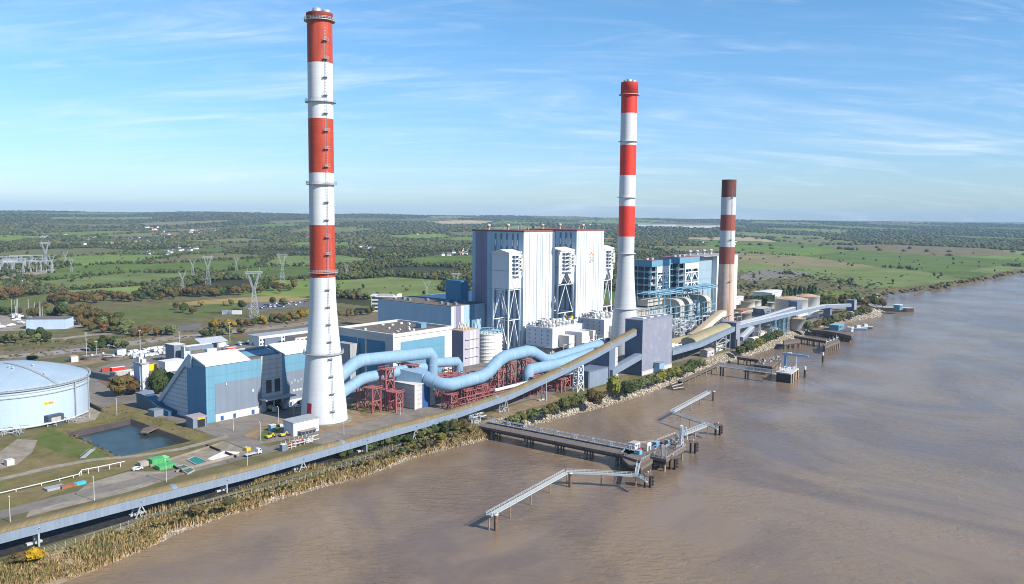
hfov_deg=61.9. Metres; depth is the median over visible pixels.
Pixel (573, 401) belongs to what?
riverside shrub
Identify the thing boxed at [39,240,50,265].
lattice pylon
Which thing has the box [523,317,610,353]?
dust collector
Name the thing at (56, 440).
grass bank
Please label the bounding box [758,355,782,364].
pier gear
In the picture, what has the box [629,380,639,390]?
riverside shrub
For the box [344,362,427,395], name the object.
flue duct
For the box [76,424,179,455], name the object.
pond water
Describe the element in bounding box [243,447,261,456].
flatbed lorry
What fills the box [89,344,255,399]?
trailer yard
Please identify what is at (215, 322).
broadleaf tree
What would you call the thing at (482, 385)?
red trestle
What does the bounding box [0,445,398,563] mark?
wire fence
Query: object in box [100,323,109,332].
broadleaf tree
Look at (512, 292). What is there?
slit window
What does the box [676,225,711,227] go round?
warehouse
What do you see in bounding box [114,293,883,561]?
bank stones
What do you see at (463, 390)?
red trestle
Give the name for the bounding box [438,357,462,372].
flue duct
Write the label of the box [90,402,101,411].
retaining wall
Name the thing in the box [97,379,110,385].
earth patch
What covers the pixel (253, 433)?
earth island
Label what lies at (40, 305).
broadleaf tree
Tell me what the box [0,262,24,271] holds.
substation gantry
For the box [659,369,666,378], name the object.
riverside shrub
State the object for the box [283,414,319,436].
site building
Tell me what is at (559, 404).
riverside shrub
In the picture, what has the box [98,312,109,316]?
broadleaf tree
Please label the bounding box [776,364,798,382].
crane platform
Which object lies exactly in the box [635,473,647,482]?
walkway
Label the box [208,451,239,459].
chalk spill
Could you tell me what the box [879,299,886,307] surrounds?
broadleaf tree
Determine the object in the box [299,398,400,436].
bare yard
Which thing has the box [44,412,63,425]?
valve house
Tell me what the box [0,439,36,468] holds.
earth patch
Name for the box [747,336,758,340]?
cabin
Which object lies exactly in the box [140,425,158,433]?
pond outlet
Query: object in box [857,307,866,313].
riverside shrub
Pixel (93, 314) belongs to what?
broadleaf tree
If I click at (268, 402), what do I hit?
loading door
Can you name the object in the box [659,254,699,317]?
steel boiler frame
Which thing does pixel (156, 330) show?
broadleaf tree
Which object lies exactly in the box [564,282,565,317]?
slit window
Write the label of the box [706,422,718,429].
walkway
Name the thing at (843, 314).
riverside shrub
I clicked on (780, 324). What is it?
gallery trestle
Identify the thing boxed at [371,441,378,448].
riverside shrub
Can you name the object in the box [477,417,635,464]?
approach jetty
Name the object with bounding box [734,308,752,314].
shed
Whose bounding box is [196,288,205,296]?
broadleaf tree
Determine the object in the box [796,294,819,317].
storage tank
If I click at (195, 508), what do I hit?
riverside shrub
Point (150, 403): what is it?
building
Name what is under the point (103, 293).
broadleaf tree
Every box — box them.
[636,449,641,454]
[653,440,659,446]
[664,438,671,444]
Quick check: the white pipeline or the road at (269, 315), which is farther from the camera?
the road at (269, 315)
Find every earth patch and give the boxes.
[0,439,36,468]
[26,472,174,516]
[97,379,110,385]
[491,394,559,417]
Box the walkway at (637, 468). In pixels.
[635,461,640,474]
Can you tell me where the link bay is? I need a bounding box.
[665,263,672,313]
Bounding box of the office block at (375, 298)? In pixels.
[370,293,401,311]
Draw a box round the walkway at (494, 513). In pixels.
[486,469,572,530]
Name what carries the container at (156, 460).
on the ground at (108, 304)
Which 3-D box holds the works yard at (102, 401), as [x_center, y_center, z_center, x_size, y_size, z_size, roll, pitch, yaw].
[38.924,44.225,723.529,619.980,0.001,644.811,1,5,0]
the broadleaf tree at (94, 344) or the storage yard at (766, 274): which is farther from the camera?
the storage yard at (766, 274)
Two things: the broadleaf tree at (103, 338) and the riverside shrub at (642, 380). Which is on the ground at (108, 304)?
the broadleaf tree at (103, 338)
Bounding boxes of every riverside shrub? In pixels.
[5,550,27,562]
[24,546,45,560]
[188,504,204,511]
[220,497,236,504]
[336,450,346,457]
[346,449,352,455]
[359,443,369,448]
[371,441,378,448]
[379,438,390,445]
[392,436,400,443]
[402,435,412,441]
[415,431,423,436]
[419,427,431,434]
[429,424,438,434]
[434,432,446,440]
[438,420,449,432]
[448,418,460,430]
[459,418,470,427]
[506,414,520,424]
[515,411,526,421]
[525,409,539,419]
[539,406,549,416]
[546,404,554,413]
[550,402,559,410]
[555,401,564,409]
[559,397,570,409]
[567,396,577,407]
[574,393,585,403]
[585,388,606,403]
[620,380,634,394]
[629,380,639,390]
[637,378,646,388]
[646,375,657,384]
[653,373,662,383]
[655,372,665,379]
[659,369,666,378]
[667,368,675,378]
[674,367,682,376]
[679,365,685,373]
[683,362,695,372]
[684,365,692,372]
[687,359,697,367]
[700,359,706,367]
[735,346,744,353]
[740,342,752,351]
[744,341,757,347]
[755,338,764,345]
[770,332,779,337]
[774,329,783,335]
[803,321,815,330]
[822,319,830,326]
[827,315,839,320]
[827,318,834,323]
[839,312,847,318]
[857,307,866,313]
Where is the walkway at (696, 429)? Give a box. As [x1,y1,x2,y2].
[684,422,709,437]
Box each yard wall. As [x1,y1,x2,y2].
[150,443,216,466]
[175,453,238,471]
[206,444,220,451]
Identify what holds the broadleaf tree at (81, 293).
on the ground at (108, 304)
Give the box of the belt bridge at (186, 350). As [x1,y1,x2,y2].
[181,342,211,358]
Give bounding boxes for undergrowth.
[0,269,1023,567]
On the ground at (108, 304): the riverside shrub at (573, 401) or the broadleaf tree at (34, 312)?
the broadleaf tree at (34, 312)
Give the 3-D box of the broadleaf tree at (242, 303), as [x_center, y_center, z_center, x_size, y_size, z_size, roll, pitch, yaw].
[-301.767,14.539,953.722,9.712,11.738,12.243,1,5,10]
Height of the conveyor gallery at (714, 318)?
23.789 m
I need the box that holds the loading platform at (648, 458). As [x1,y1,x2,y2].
[620,432,685,477]
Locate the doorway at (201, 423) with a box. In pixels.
[197,419,204,427]
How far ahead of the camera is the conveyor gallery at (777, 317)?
804.30 m
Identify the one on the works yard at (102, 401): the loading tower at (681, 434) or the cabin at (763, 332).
the cabin at (763, 332)
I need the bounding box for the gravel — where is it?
[0,266,54,277]
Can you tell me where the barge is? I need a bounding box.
[854,325,867,329]
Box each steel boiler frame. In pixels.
[634,257,670,306]
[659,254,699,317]
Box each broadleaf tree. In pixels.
[0,288,5,298]
[1,292,9,299]
[3,308,9,314]
[4,332,11,342]
[5,287,17,297]
[9,306,14,313]
[10,332,19,343]
[14,291,20,298]
[19,287,26,295]
[19,330,26,337]
[26,308,33,316]
[26,328,35,338]
[26,355,38,359]
[28,308,38,315]
[31,333,41,340]
[35,303,44,308]
[35,327,45,333]
[37,309,46,315]
[41,332,52,341]
[44,308,51,313]
[47,305,54,315]
[50,293,62,303]
[53,290,64,294]
[56,302,67,315]
[58,296,69,302]
[63,291,73,300]
[70,292,79,303]
[71,307,84,316]
[75,314,83,324]
[78,303,91,310]
[79,291,88,301]
[79,319,90,325]
[82,310,89,318]
[83,292,91,301]
[87,322,96,330]
[87,341,93,349]
[88,310,101,320]
[90,293,102,302]
[92,341,97,348]
[96,316,108,321]
[97,320,103,326]
[97,335,108,344]
[98,290,107,300]
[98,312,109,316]
[98,342,105,350]
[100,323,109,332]
[107,336,117,346]
[107,375,133,395]
[108,326,116,332]
[109,317,122,326]
[110,292,117,300]
[112,311,124,317]
[113,338,122,348]
[116,293,126,301]
[119,318,133,327]
[119,326,127,334]
[120,341,128,347]
[126,294,133,301]
[126,378,140,394]
[130,329,137,334]
[134,290,140,299]
[137,325,148,334]
[138,293,145,299]
[145,288,153,298]
[146,369,169,393]
[150,294,156,300]
[153,327,159,335]
[158,292,164,299]
[164,289,173,294]
[165,325,177,334]
[166,371,173,385]
[169,292,177,298]
[172,302,179,309]
[179,302,188,310]
[182,287,192,295]
[189,306,196,314]
[191,287,197,294]
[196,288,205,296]
[203,284,208,291]
[209,327,216,335]
[210,318,219,327]
[211,288,219,296]
[217,287,226,293]
[225,326,232,334]
[230,286,236,292]
[235,287,241,292]
[236,318,244,326]
[238,300,246,309]
[246,285,254,292]
[257,285,263,292]
[259,315,266,323]
[262,281,269,289]
[268,314,274,321]
[269,297,275,302]
[272,281,279,290]
[277,285,282,291]
[278,297,287,305]
[280,315,287,321]
[286,284,291,289]
[288,311,296,318]
[290,279,297,288]
[296,308,304,318]
[346,308,352,314]
[364,307,370,313]
[606,375,621,399]
[820,295,827,304]
[820,300,832,303]
[838,295,847,303]
[858,299,866,304]
[872,297,878,303]
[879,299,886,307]
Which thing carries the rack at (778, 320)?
on the works yard at (102, 401)
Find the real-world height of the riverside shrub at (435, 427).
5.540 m
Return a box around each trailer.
[101,367,109,371]
[110,366,124,371]
[110,369,131,376]
[222,310,241,313]
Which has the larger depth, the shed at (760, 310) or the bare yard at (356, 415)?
the shed at (760, 310)
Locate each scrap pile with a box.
[43,483,62,491]
[59,482,77,488]
[74,480,85,485]
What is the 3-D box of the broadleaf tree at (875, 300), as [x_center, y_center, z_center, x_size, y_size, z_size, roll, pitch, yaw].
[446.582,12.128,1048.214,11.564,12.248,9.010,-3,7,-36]
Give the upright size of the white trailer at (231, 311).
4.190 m
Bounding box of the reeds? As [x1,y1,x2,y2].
[0,422,490,583]
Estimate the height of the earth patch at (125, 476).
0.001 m
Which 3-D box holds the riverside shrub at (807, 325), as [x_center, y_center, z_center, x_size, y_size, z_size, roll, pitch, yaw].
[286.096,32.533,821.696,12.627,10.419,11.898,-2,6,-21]
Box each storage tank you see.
[734,311,751,320]
[740,300,754,307]
[748,299,761,306]
[767,301,774,308]
[774,296,807,318]
[790,316,805,330]
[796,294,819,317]
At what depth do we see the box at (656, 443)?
404.19 m
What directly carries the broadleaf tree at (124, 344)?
on the ground at (108, 304)
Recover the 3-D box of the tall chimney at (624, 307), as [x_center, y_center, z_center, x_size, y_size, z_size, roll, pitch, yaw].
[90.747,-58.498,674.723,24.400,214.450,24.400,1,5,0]
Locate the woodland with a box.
[0,210,1023,299]
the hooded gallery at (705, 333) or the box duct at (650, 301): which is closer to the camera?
the hooded gallery at (705, 333)
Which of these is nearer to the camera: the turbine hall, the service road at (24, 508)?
the service road at (24, 508)
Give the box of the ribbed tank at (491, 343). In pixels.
[479,327,502,362]
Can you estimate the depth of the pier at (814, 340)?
768.88 m
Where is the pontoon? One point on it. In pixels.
(905, 309)
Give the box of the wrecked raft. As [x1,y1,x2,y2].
[670,379,684,389]
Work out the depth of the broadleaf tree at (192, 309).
905.81 m
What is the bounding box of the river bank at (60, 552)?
[0,270,1023,583]
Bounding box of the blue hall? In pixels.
[157,340,306,423]
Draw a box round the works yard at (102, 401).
[90,311,822,443]
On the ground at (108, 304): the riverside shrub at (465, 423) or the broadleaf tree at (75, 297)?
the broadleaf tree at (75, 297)
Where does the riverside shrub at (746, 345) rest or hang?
on the river bank at (60, 552)
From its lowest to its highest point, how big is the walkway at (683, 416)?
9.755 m
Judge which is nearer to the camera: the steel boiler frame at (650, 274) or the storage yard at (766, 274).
the steel boiler frame at (650, 274)
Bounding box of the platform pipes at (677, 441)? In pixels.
[652,436,680,452]
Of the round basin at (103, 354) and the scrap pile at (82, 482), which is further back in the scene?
the round basin at (103, 354)
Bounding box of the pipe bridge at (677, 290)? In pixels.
[637,283,717,313]
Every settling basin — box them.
[177,464,194,474]
[186,456,207,464]
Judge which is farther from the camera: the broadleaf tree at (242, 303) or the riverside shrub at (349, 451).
the broadleaf tree at (242, 303)
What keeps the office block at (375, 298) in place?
on the ground at (108, 304)
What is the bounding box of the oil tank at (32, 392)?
[0,360,90,430]
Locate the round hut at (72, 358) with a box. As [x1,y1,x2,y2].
[68,355,77,361]
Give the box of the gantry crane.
[783,352,808,368]
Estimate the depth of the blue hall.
459.45 m
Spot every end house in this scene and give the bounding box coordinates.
[788,300,802,316]
[846,299,856,310]
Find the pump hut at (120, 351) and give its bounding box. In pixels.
[114,348,125,355]
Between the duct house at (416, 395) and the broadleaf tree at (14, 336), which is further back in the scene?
the broadleaf tree at (14, 336)
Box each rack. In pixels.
[459,371,572,406]
[671,343,683,361]
[771,318,789,328]
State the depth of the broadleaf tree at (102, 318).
794.06 m
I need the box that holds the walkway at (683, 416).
[672,410,706,427]
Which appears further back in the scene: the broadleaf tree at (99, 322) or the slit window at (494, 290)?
the broadleaf tree at (99, 322)
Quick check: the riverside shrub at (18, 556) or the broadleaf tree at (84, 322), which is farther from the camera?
the broadleaf tree at (84, 322)
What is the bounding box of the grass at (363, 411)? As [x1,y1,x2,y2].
[358,401,383,415]
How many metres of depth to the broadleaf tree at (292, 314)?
862.39 m
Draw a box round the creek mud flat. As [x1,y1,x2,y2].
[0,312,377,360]
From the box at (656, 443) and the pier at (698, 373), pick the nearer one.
the box at (656, 443)
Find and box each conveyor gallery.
[0,328,636,546]
[610,353,641,375]
[672,326,734,354]
[687,310,726,334]
[738,307,795,322]
[740,304,851,328]
[740,326,753,340]
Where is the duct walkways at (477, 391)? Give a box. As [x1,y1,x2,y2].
[458,361,592,410]
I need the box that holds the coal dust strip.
[0,415,487,556]
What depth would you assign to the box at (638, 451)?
391.10 m
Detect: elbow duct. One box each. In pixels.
[663,298,688,323]
[672,296,693,322]
[690,294,710,321]
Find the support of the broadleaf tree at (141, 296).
on the ground at (108, 304)
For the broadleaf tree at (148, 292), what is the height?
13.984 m
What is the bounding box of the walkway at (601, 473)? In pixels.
[566,469,636,485]
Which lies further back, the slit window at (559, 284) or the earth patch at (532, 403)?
the slit window at (559, 284)
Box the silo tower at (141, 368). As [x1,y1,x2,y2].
[126,354,153,392]
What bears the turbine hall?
on the works yard at (102, 401)
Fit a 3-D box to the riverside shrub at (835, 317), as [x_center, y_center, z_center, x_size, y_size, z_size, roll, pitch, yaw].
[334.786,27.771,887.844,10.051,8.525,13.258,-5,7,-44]
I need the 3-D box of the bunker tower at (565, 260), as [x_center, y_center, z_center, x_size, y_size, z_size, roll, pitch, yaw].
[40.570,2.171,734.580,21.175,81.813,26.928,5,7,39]
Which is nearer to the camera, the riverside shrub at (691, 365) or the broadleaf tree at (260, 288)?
the riverside shrub at (691, 365)
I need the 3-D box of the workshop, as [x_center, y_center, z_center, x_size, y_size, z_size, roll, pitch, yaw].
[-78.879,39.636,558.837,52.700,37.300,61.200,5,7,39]
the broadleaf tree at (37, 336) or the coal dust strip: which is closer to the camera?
the coal dust strip
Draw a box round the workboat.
[861,321,872,328]
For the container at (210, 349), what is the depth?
657.59 m
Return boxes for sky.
[0,0,1023,221]
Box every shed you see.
[26,316,73,328]
[194,336,227,347]
[264,336,280,344]
[672,334,703,353]
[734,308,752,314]
[751,306,770,314]
[829,323,843,330]
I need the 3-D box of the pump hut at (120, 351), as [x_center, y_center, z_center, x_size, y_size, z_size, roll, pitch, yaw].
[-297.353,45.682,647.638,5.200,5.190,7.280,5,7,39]
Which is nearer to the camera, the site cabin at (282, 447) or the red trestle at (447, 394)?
the site cabin at (282, 447)
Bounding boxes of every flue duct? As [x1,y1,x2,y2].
[342,347,437,380]
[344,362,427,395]
[423,339,605,391]
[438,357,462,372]
[522,346,597,380]
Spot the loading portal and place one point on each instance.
(662, 448)
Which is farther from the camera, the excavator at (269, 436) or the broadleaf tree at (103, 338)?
the broadleaf tree at (103, 338)
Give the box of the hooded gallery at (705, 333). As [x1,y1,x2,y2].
[681,323,730,344]
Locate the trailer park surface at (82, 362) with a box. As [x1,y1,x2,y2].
[61,354,128,365]
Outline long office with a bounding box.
[248,327,307,345]
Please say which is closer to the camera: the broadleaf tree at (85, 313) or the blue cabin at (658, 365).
the blue cabin at (658, 365)
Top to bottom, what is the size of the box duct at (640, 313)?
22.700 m
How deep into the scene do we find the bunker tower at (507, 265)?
673.88 m
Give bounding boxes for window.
[266,379,271,392]
[275,378,279,391]
[494,290,495,328]
[500,293,501,331]
[505,289,506,344]
[511,292,512,345]
[516,288,517,346]
[559,284,560,317]
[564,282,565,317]
[569,284,570,315]
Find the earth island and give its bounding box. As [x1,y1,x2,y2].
[244,417,290,439]
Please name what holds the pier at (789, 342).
in the river water at (888, 449)
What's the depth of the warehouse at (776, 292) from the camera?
1155.13 m
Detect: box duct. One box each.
[636,297,663,307]
[636,304,671,315]
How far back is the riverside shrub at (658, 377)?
555.80 m
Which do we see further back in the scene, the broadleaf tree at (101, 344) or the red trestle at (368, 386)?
the broadleaf tree at (101, 344)
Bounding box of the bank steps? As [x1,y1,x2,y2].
[80,449,94,457]
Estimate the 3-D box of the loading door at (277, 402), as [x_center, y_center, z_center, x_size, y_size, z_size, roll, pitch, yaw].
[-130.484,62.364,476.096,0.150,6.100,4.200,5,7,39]
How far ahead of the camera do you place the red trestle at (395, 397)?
471.96 m
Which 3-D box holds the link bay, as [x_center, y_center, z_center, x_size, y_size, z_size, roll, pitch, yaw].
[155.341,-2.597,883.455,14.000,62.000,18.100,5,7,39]
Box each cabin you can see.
[279,443,286,451]
[628,440,640,449]
[654,361,663,372]
[700,348,713,356]
[705,342,722,350]
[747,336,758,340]
[752,330,766,336]
[846,326,853,331]
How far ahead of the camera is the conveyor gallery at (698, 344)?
654.05 m
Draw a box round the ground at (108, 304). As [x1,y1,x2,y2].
[0,220,1023,559]
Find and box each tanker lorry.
[267,404,277,412]
[279,402,287,409]
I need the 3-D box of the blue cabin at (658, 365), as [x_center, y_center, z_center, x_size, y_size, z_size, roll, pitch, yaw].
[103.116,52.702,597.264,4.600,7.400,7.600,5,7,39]
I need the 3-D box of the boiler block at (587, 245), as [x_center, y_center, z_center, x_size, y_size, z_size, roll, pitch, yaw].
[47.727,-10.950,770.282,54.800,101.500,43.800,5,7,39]
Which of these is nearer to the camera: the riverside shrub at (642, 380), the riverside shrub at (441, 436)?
the riverside shrub at (441, 436)
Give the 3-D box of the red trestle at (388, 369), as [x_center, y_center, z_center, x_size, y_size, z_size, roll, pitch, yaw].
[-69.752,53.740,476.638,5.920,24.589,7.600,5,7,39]
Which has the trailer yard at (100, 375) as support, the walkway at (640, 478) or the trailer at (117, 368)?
the trailer at (117, 368)
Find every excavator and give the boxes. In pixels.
[265,432,275,438]
[279,431,289,436]
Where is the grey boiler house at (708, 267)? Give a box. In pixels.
[679,249,737,315]
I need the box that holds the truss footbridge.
[718,362,775,378]
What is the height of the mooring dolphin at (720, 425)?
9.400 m
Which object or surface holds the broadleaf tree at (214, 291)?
on the ground at (108, 304)
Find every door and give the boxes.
[266,400,272,411]
[275,399,280,408]
[307,403,311,413]
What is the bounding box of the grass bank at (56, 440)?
[35,428,109,459]
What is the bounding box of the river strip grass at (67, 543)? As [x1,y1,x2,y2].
[0,420,481,565]
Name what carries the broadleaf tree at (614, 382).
on the river bank at (60, 552)
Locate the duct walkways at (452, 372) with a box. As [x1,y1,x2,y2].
[436,367,474,399]
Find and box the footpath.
[0,435,228,480]
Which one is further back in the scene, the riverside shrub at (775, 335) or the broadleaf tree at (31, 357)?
the riverside shrub at (775, 335)
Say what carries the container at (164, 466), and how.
on the ground at (108, 304)
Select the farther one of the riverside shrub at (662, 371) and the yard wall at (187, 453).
the riverside shrub at (662, 371)
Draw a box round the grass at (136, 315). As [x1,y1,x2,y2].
[111,303,241,323]
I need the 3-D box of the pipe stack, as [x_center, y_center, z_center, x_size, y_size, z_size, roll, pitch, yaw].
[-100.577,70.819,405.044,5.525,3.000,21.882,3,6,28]
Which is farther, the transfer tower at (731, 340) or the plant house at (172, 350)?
the transfer tower at (731, 340)
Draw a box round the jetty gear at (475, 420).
[467,412,485,423]
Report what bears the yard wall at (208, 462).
on the ground at (108, 304)
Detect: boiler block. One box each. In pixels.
[472,224,555,348]
[530,223,604,322]
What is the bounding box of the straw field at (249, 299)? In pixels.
[172,296,308,304]
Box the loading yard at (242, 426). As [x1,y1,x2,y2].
[210,404,301,444]
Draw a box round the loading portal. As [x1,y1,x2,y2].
[661,445,666,457]
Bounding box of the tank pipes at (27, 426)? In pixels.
[0,410,90,435]
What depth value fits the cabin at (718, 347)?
693.06 m
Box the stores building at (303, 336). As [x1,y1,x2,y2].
[285,333,306,341]
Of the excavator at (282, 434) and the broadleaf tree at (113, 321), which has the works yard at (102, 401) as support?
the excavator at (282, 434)
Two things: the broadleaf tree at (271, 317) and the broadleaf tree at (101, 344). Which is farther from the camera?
the broadleaf tree at (271, 317)
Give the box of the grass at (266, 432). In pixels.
[257,425,280,440]
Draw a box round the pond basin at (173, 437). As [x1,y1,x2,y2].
[67,419,189,442]
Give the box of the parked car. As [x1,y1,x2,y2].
[131,466,142,470]
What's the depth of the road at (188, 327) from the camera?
806.63 m
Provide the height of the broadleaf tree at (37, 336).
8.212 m
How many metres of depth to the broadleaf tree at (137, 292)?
1050.28 m
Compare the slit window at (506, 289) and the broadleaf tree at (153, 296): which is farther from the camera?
the broadleaf tree at (153, 296)
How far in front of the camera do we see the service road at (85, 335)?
748.96 m
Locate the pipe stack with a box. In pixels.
[280,434,318,448]
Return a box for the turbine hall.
[378,279,484,329]
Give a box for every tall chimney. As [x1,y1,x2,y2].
[301,7,352,425]
[610,79,639,354]
[716,179,736,322]
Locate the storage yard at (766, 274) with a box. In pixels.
[737,269,807,280]
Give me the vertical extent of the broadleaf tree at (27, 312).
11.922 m
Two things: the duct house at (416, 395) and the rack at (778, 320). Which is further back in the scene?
the rack at (778, 320)
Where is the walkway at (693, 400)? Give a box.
[670,390,714,422]
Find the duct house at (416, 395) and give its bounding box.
[366,379,434,409]
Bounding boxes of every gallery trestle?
[753,324,760,336]
[769,320,776,332]
[778,318,785,334]
[782,317,790,333]
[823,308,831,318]
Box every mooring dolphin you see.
[643,471,653,487]
[669,454,678,469]
[689,439,698,453]
[714,422,722,435]
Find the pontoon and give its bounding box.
[873,306,913,311]
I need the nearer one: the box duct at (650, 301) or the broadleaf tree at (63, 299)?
the box duct at (650, 301)
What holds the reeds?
on the river bank at (60, 552)
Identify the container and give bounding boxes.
[4,458,14,465]
[137,460,149,466]
[147,455,164,465]
[149,363,156,370]
[154,461,175,470]
[162,455,168,462]
[205,348,216,351]
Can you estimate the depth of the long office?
710.40 m
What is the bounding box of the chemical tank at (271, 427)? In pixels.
[268,424,275,430]
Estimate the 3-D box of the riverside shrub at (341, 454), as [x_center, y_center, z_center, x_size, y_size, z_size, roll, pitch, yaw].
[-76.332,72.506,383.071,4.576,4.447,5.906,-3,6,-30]
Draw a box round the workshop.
[338,319,452,383]
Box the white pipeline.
[0,461,124,492]
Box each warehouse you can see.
[636,224,675,226]
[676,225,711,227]
[736,296,743,304]
[753,289,782,296]
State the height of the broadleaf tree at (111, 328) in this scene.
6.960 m
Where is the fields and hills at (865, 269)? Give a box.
[0,211,1023,305]
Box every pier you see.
[678,362,722,384]
[737,355,763,365]
[754,357,780,374]
[783,339,800,349]
[794,335,826,346]
[811,327,853,341]
[823,335,839,353]
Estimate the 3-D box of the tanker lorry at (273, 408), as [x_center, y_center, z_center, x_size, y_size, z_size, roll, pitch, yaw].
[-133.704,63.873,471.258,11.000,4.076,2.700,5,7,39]
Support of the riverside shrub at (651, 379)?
on the river bank at (60, 552)
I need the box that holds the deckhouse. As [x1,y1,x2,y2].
[893,304,902,309]
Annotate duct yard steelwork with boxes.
[636,300,715,337]
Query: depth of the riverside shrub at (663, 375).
562.27 m
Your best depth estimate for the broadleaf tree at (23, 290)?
1082.31 m
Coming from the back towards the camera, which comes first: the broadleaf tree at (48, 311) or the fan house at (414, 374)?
the broadleaf tree at (48, 311)
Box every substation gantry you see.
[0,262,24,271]
[2,258,25,263]
[13,260,37,271]
[28,260,52,271]
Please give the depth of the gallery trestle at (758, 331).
750.53 m
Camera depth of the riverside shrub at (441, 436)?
413.10 m
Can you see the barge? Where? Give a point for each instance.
(857, 327)
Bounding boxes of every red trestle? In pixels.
[356,384,382,413]
[378,365,395,410]
[386,388,404,412]
[396,362,419,368]
[437,372,456,392]
[440,391,458,408]
[441,371,468,393]
[457,387,473,404]
[472,383,488,399]
[489,368,504,395]
[501,361,516,390]
[516,358,531,382]
[520,373,543,394]
[554,377,566,392]
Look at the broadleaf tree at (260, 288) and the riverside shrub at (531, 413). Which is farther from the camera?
the broadleaf tree at (260, 288)
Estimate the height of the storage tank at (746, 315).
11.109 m
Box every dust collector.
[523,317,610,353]
[579,310,612,341]
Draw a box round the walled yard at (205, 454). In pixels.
[168,441,245,469]
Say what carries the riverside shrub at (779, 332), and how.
on the river bank at (60, 552)
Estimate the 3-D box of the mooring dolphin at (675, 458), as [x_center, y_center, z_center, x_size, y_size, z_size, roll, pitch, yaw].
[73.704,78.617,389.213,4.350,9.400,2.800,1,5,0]
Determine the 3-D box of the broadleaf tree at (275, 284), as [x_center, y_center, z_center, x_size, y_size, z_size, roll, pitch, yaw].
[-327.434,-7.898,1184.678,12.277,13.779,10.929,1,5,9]
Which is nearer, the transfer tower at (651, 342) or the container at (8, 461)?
the container at (8, 461)
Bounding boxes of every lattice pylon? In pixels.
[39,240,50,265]
[203,254,212,283]
[244,267,262,316]
[279,254,285,282]
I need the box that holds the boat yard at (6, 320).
[0,315,82,330]
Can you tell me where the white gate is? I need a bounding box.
[646,442,650,450]
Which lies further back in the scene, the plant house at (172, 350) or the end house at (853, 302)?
the end house at (853, 302)
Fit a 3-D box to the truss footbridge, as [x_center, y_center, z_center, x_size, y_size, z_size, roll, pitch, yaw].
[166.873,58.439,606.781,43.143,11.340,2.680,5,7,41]
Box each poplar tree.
[781,288,785,296]
[807,284,811,293]
[811,285,815,293]
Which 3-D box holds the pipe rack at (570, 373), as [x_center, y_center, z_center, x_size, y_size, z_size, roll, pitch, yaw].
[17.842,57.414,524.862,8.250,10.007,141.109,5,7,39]
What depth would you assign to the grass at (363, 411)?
478.68 m
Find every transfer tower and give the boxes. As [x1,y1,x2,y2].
[624,313,672,375]
[704,320,739,352]
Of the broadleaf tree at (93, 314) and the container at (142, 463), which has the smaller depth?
the container at (142, 463)
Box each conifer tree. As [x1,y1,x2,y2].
[743,295,754,300]
[761,295,770,305]
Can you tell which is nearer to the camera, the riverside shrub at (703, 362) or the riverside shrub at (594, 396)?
the riverside shrub at (594, 396)
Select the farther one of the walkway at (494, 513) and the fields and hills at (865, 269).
the fields and hills at (865, 269)
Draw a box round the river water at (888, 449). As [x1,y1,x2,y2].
[60,273,1023,583]
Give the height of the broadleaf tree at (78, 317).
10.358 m
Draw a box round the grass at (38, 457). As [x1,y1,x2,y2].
[0,402,211,482]
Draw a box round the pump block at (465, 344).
[452,321,479,366]
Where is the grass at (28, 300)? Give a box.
[0,293,50,306]
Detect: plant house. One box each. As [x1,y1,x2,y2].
[158,358,183,371]
[165,342,184,358]
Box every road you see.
[0,334,200,357]
[0,390,504,518]
[41,332,127,339]
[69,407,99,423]
[85,368,271,451]
[177,323,200,330]
[194,308,365,330]
[225,322,307,333]
[807,304,867,318]
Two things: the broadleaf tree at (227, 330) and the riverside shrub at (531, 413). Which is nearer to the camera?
the riverside shrub at (531, 413)
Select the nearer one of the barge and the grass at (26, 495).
the grass at (26, 495)
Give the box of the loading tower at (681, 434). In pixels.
[679,425,687,446]
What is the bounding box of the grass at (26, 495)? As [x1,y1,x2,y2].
[0,455,154,510]
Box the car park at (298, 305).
[243,300,308,309]
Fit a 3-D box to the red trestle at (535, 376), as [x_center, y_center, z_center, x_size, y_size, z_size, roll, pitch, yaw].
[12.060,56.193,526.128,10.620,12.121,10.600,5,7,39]
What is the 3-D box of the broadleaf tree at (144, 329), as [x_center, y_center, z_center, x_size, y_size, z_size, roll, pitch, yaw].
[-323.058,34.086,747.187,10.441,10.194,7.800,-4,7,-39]
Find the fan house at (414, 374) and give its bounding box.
[394,366,430,382]
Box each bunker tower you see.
[491,249,522,348]
[554,247,575,320]
[603,245,614,312]
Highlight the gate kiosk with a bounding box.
[185,412,206,428]
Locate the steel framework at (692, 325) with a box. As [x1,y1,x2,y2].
[672,308,747,337]
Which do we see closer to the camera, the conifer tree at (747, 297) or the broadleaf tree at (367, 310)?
the broadleaf tree at (367, 310)
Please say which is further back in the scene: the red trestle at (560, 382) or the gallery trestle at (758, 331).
the gallery trestle at (758, 331)
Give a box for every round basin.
[82,354,101,360]
[93,352,111,358]
[103,354,123,360]
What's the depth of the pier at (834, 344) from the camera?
738.40 m
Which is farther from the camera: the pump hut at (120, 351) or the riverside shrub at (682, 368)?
the pump hut at (120, 351)
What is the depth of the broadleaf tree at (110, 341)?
681.14 m

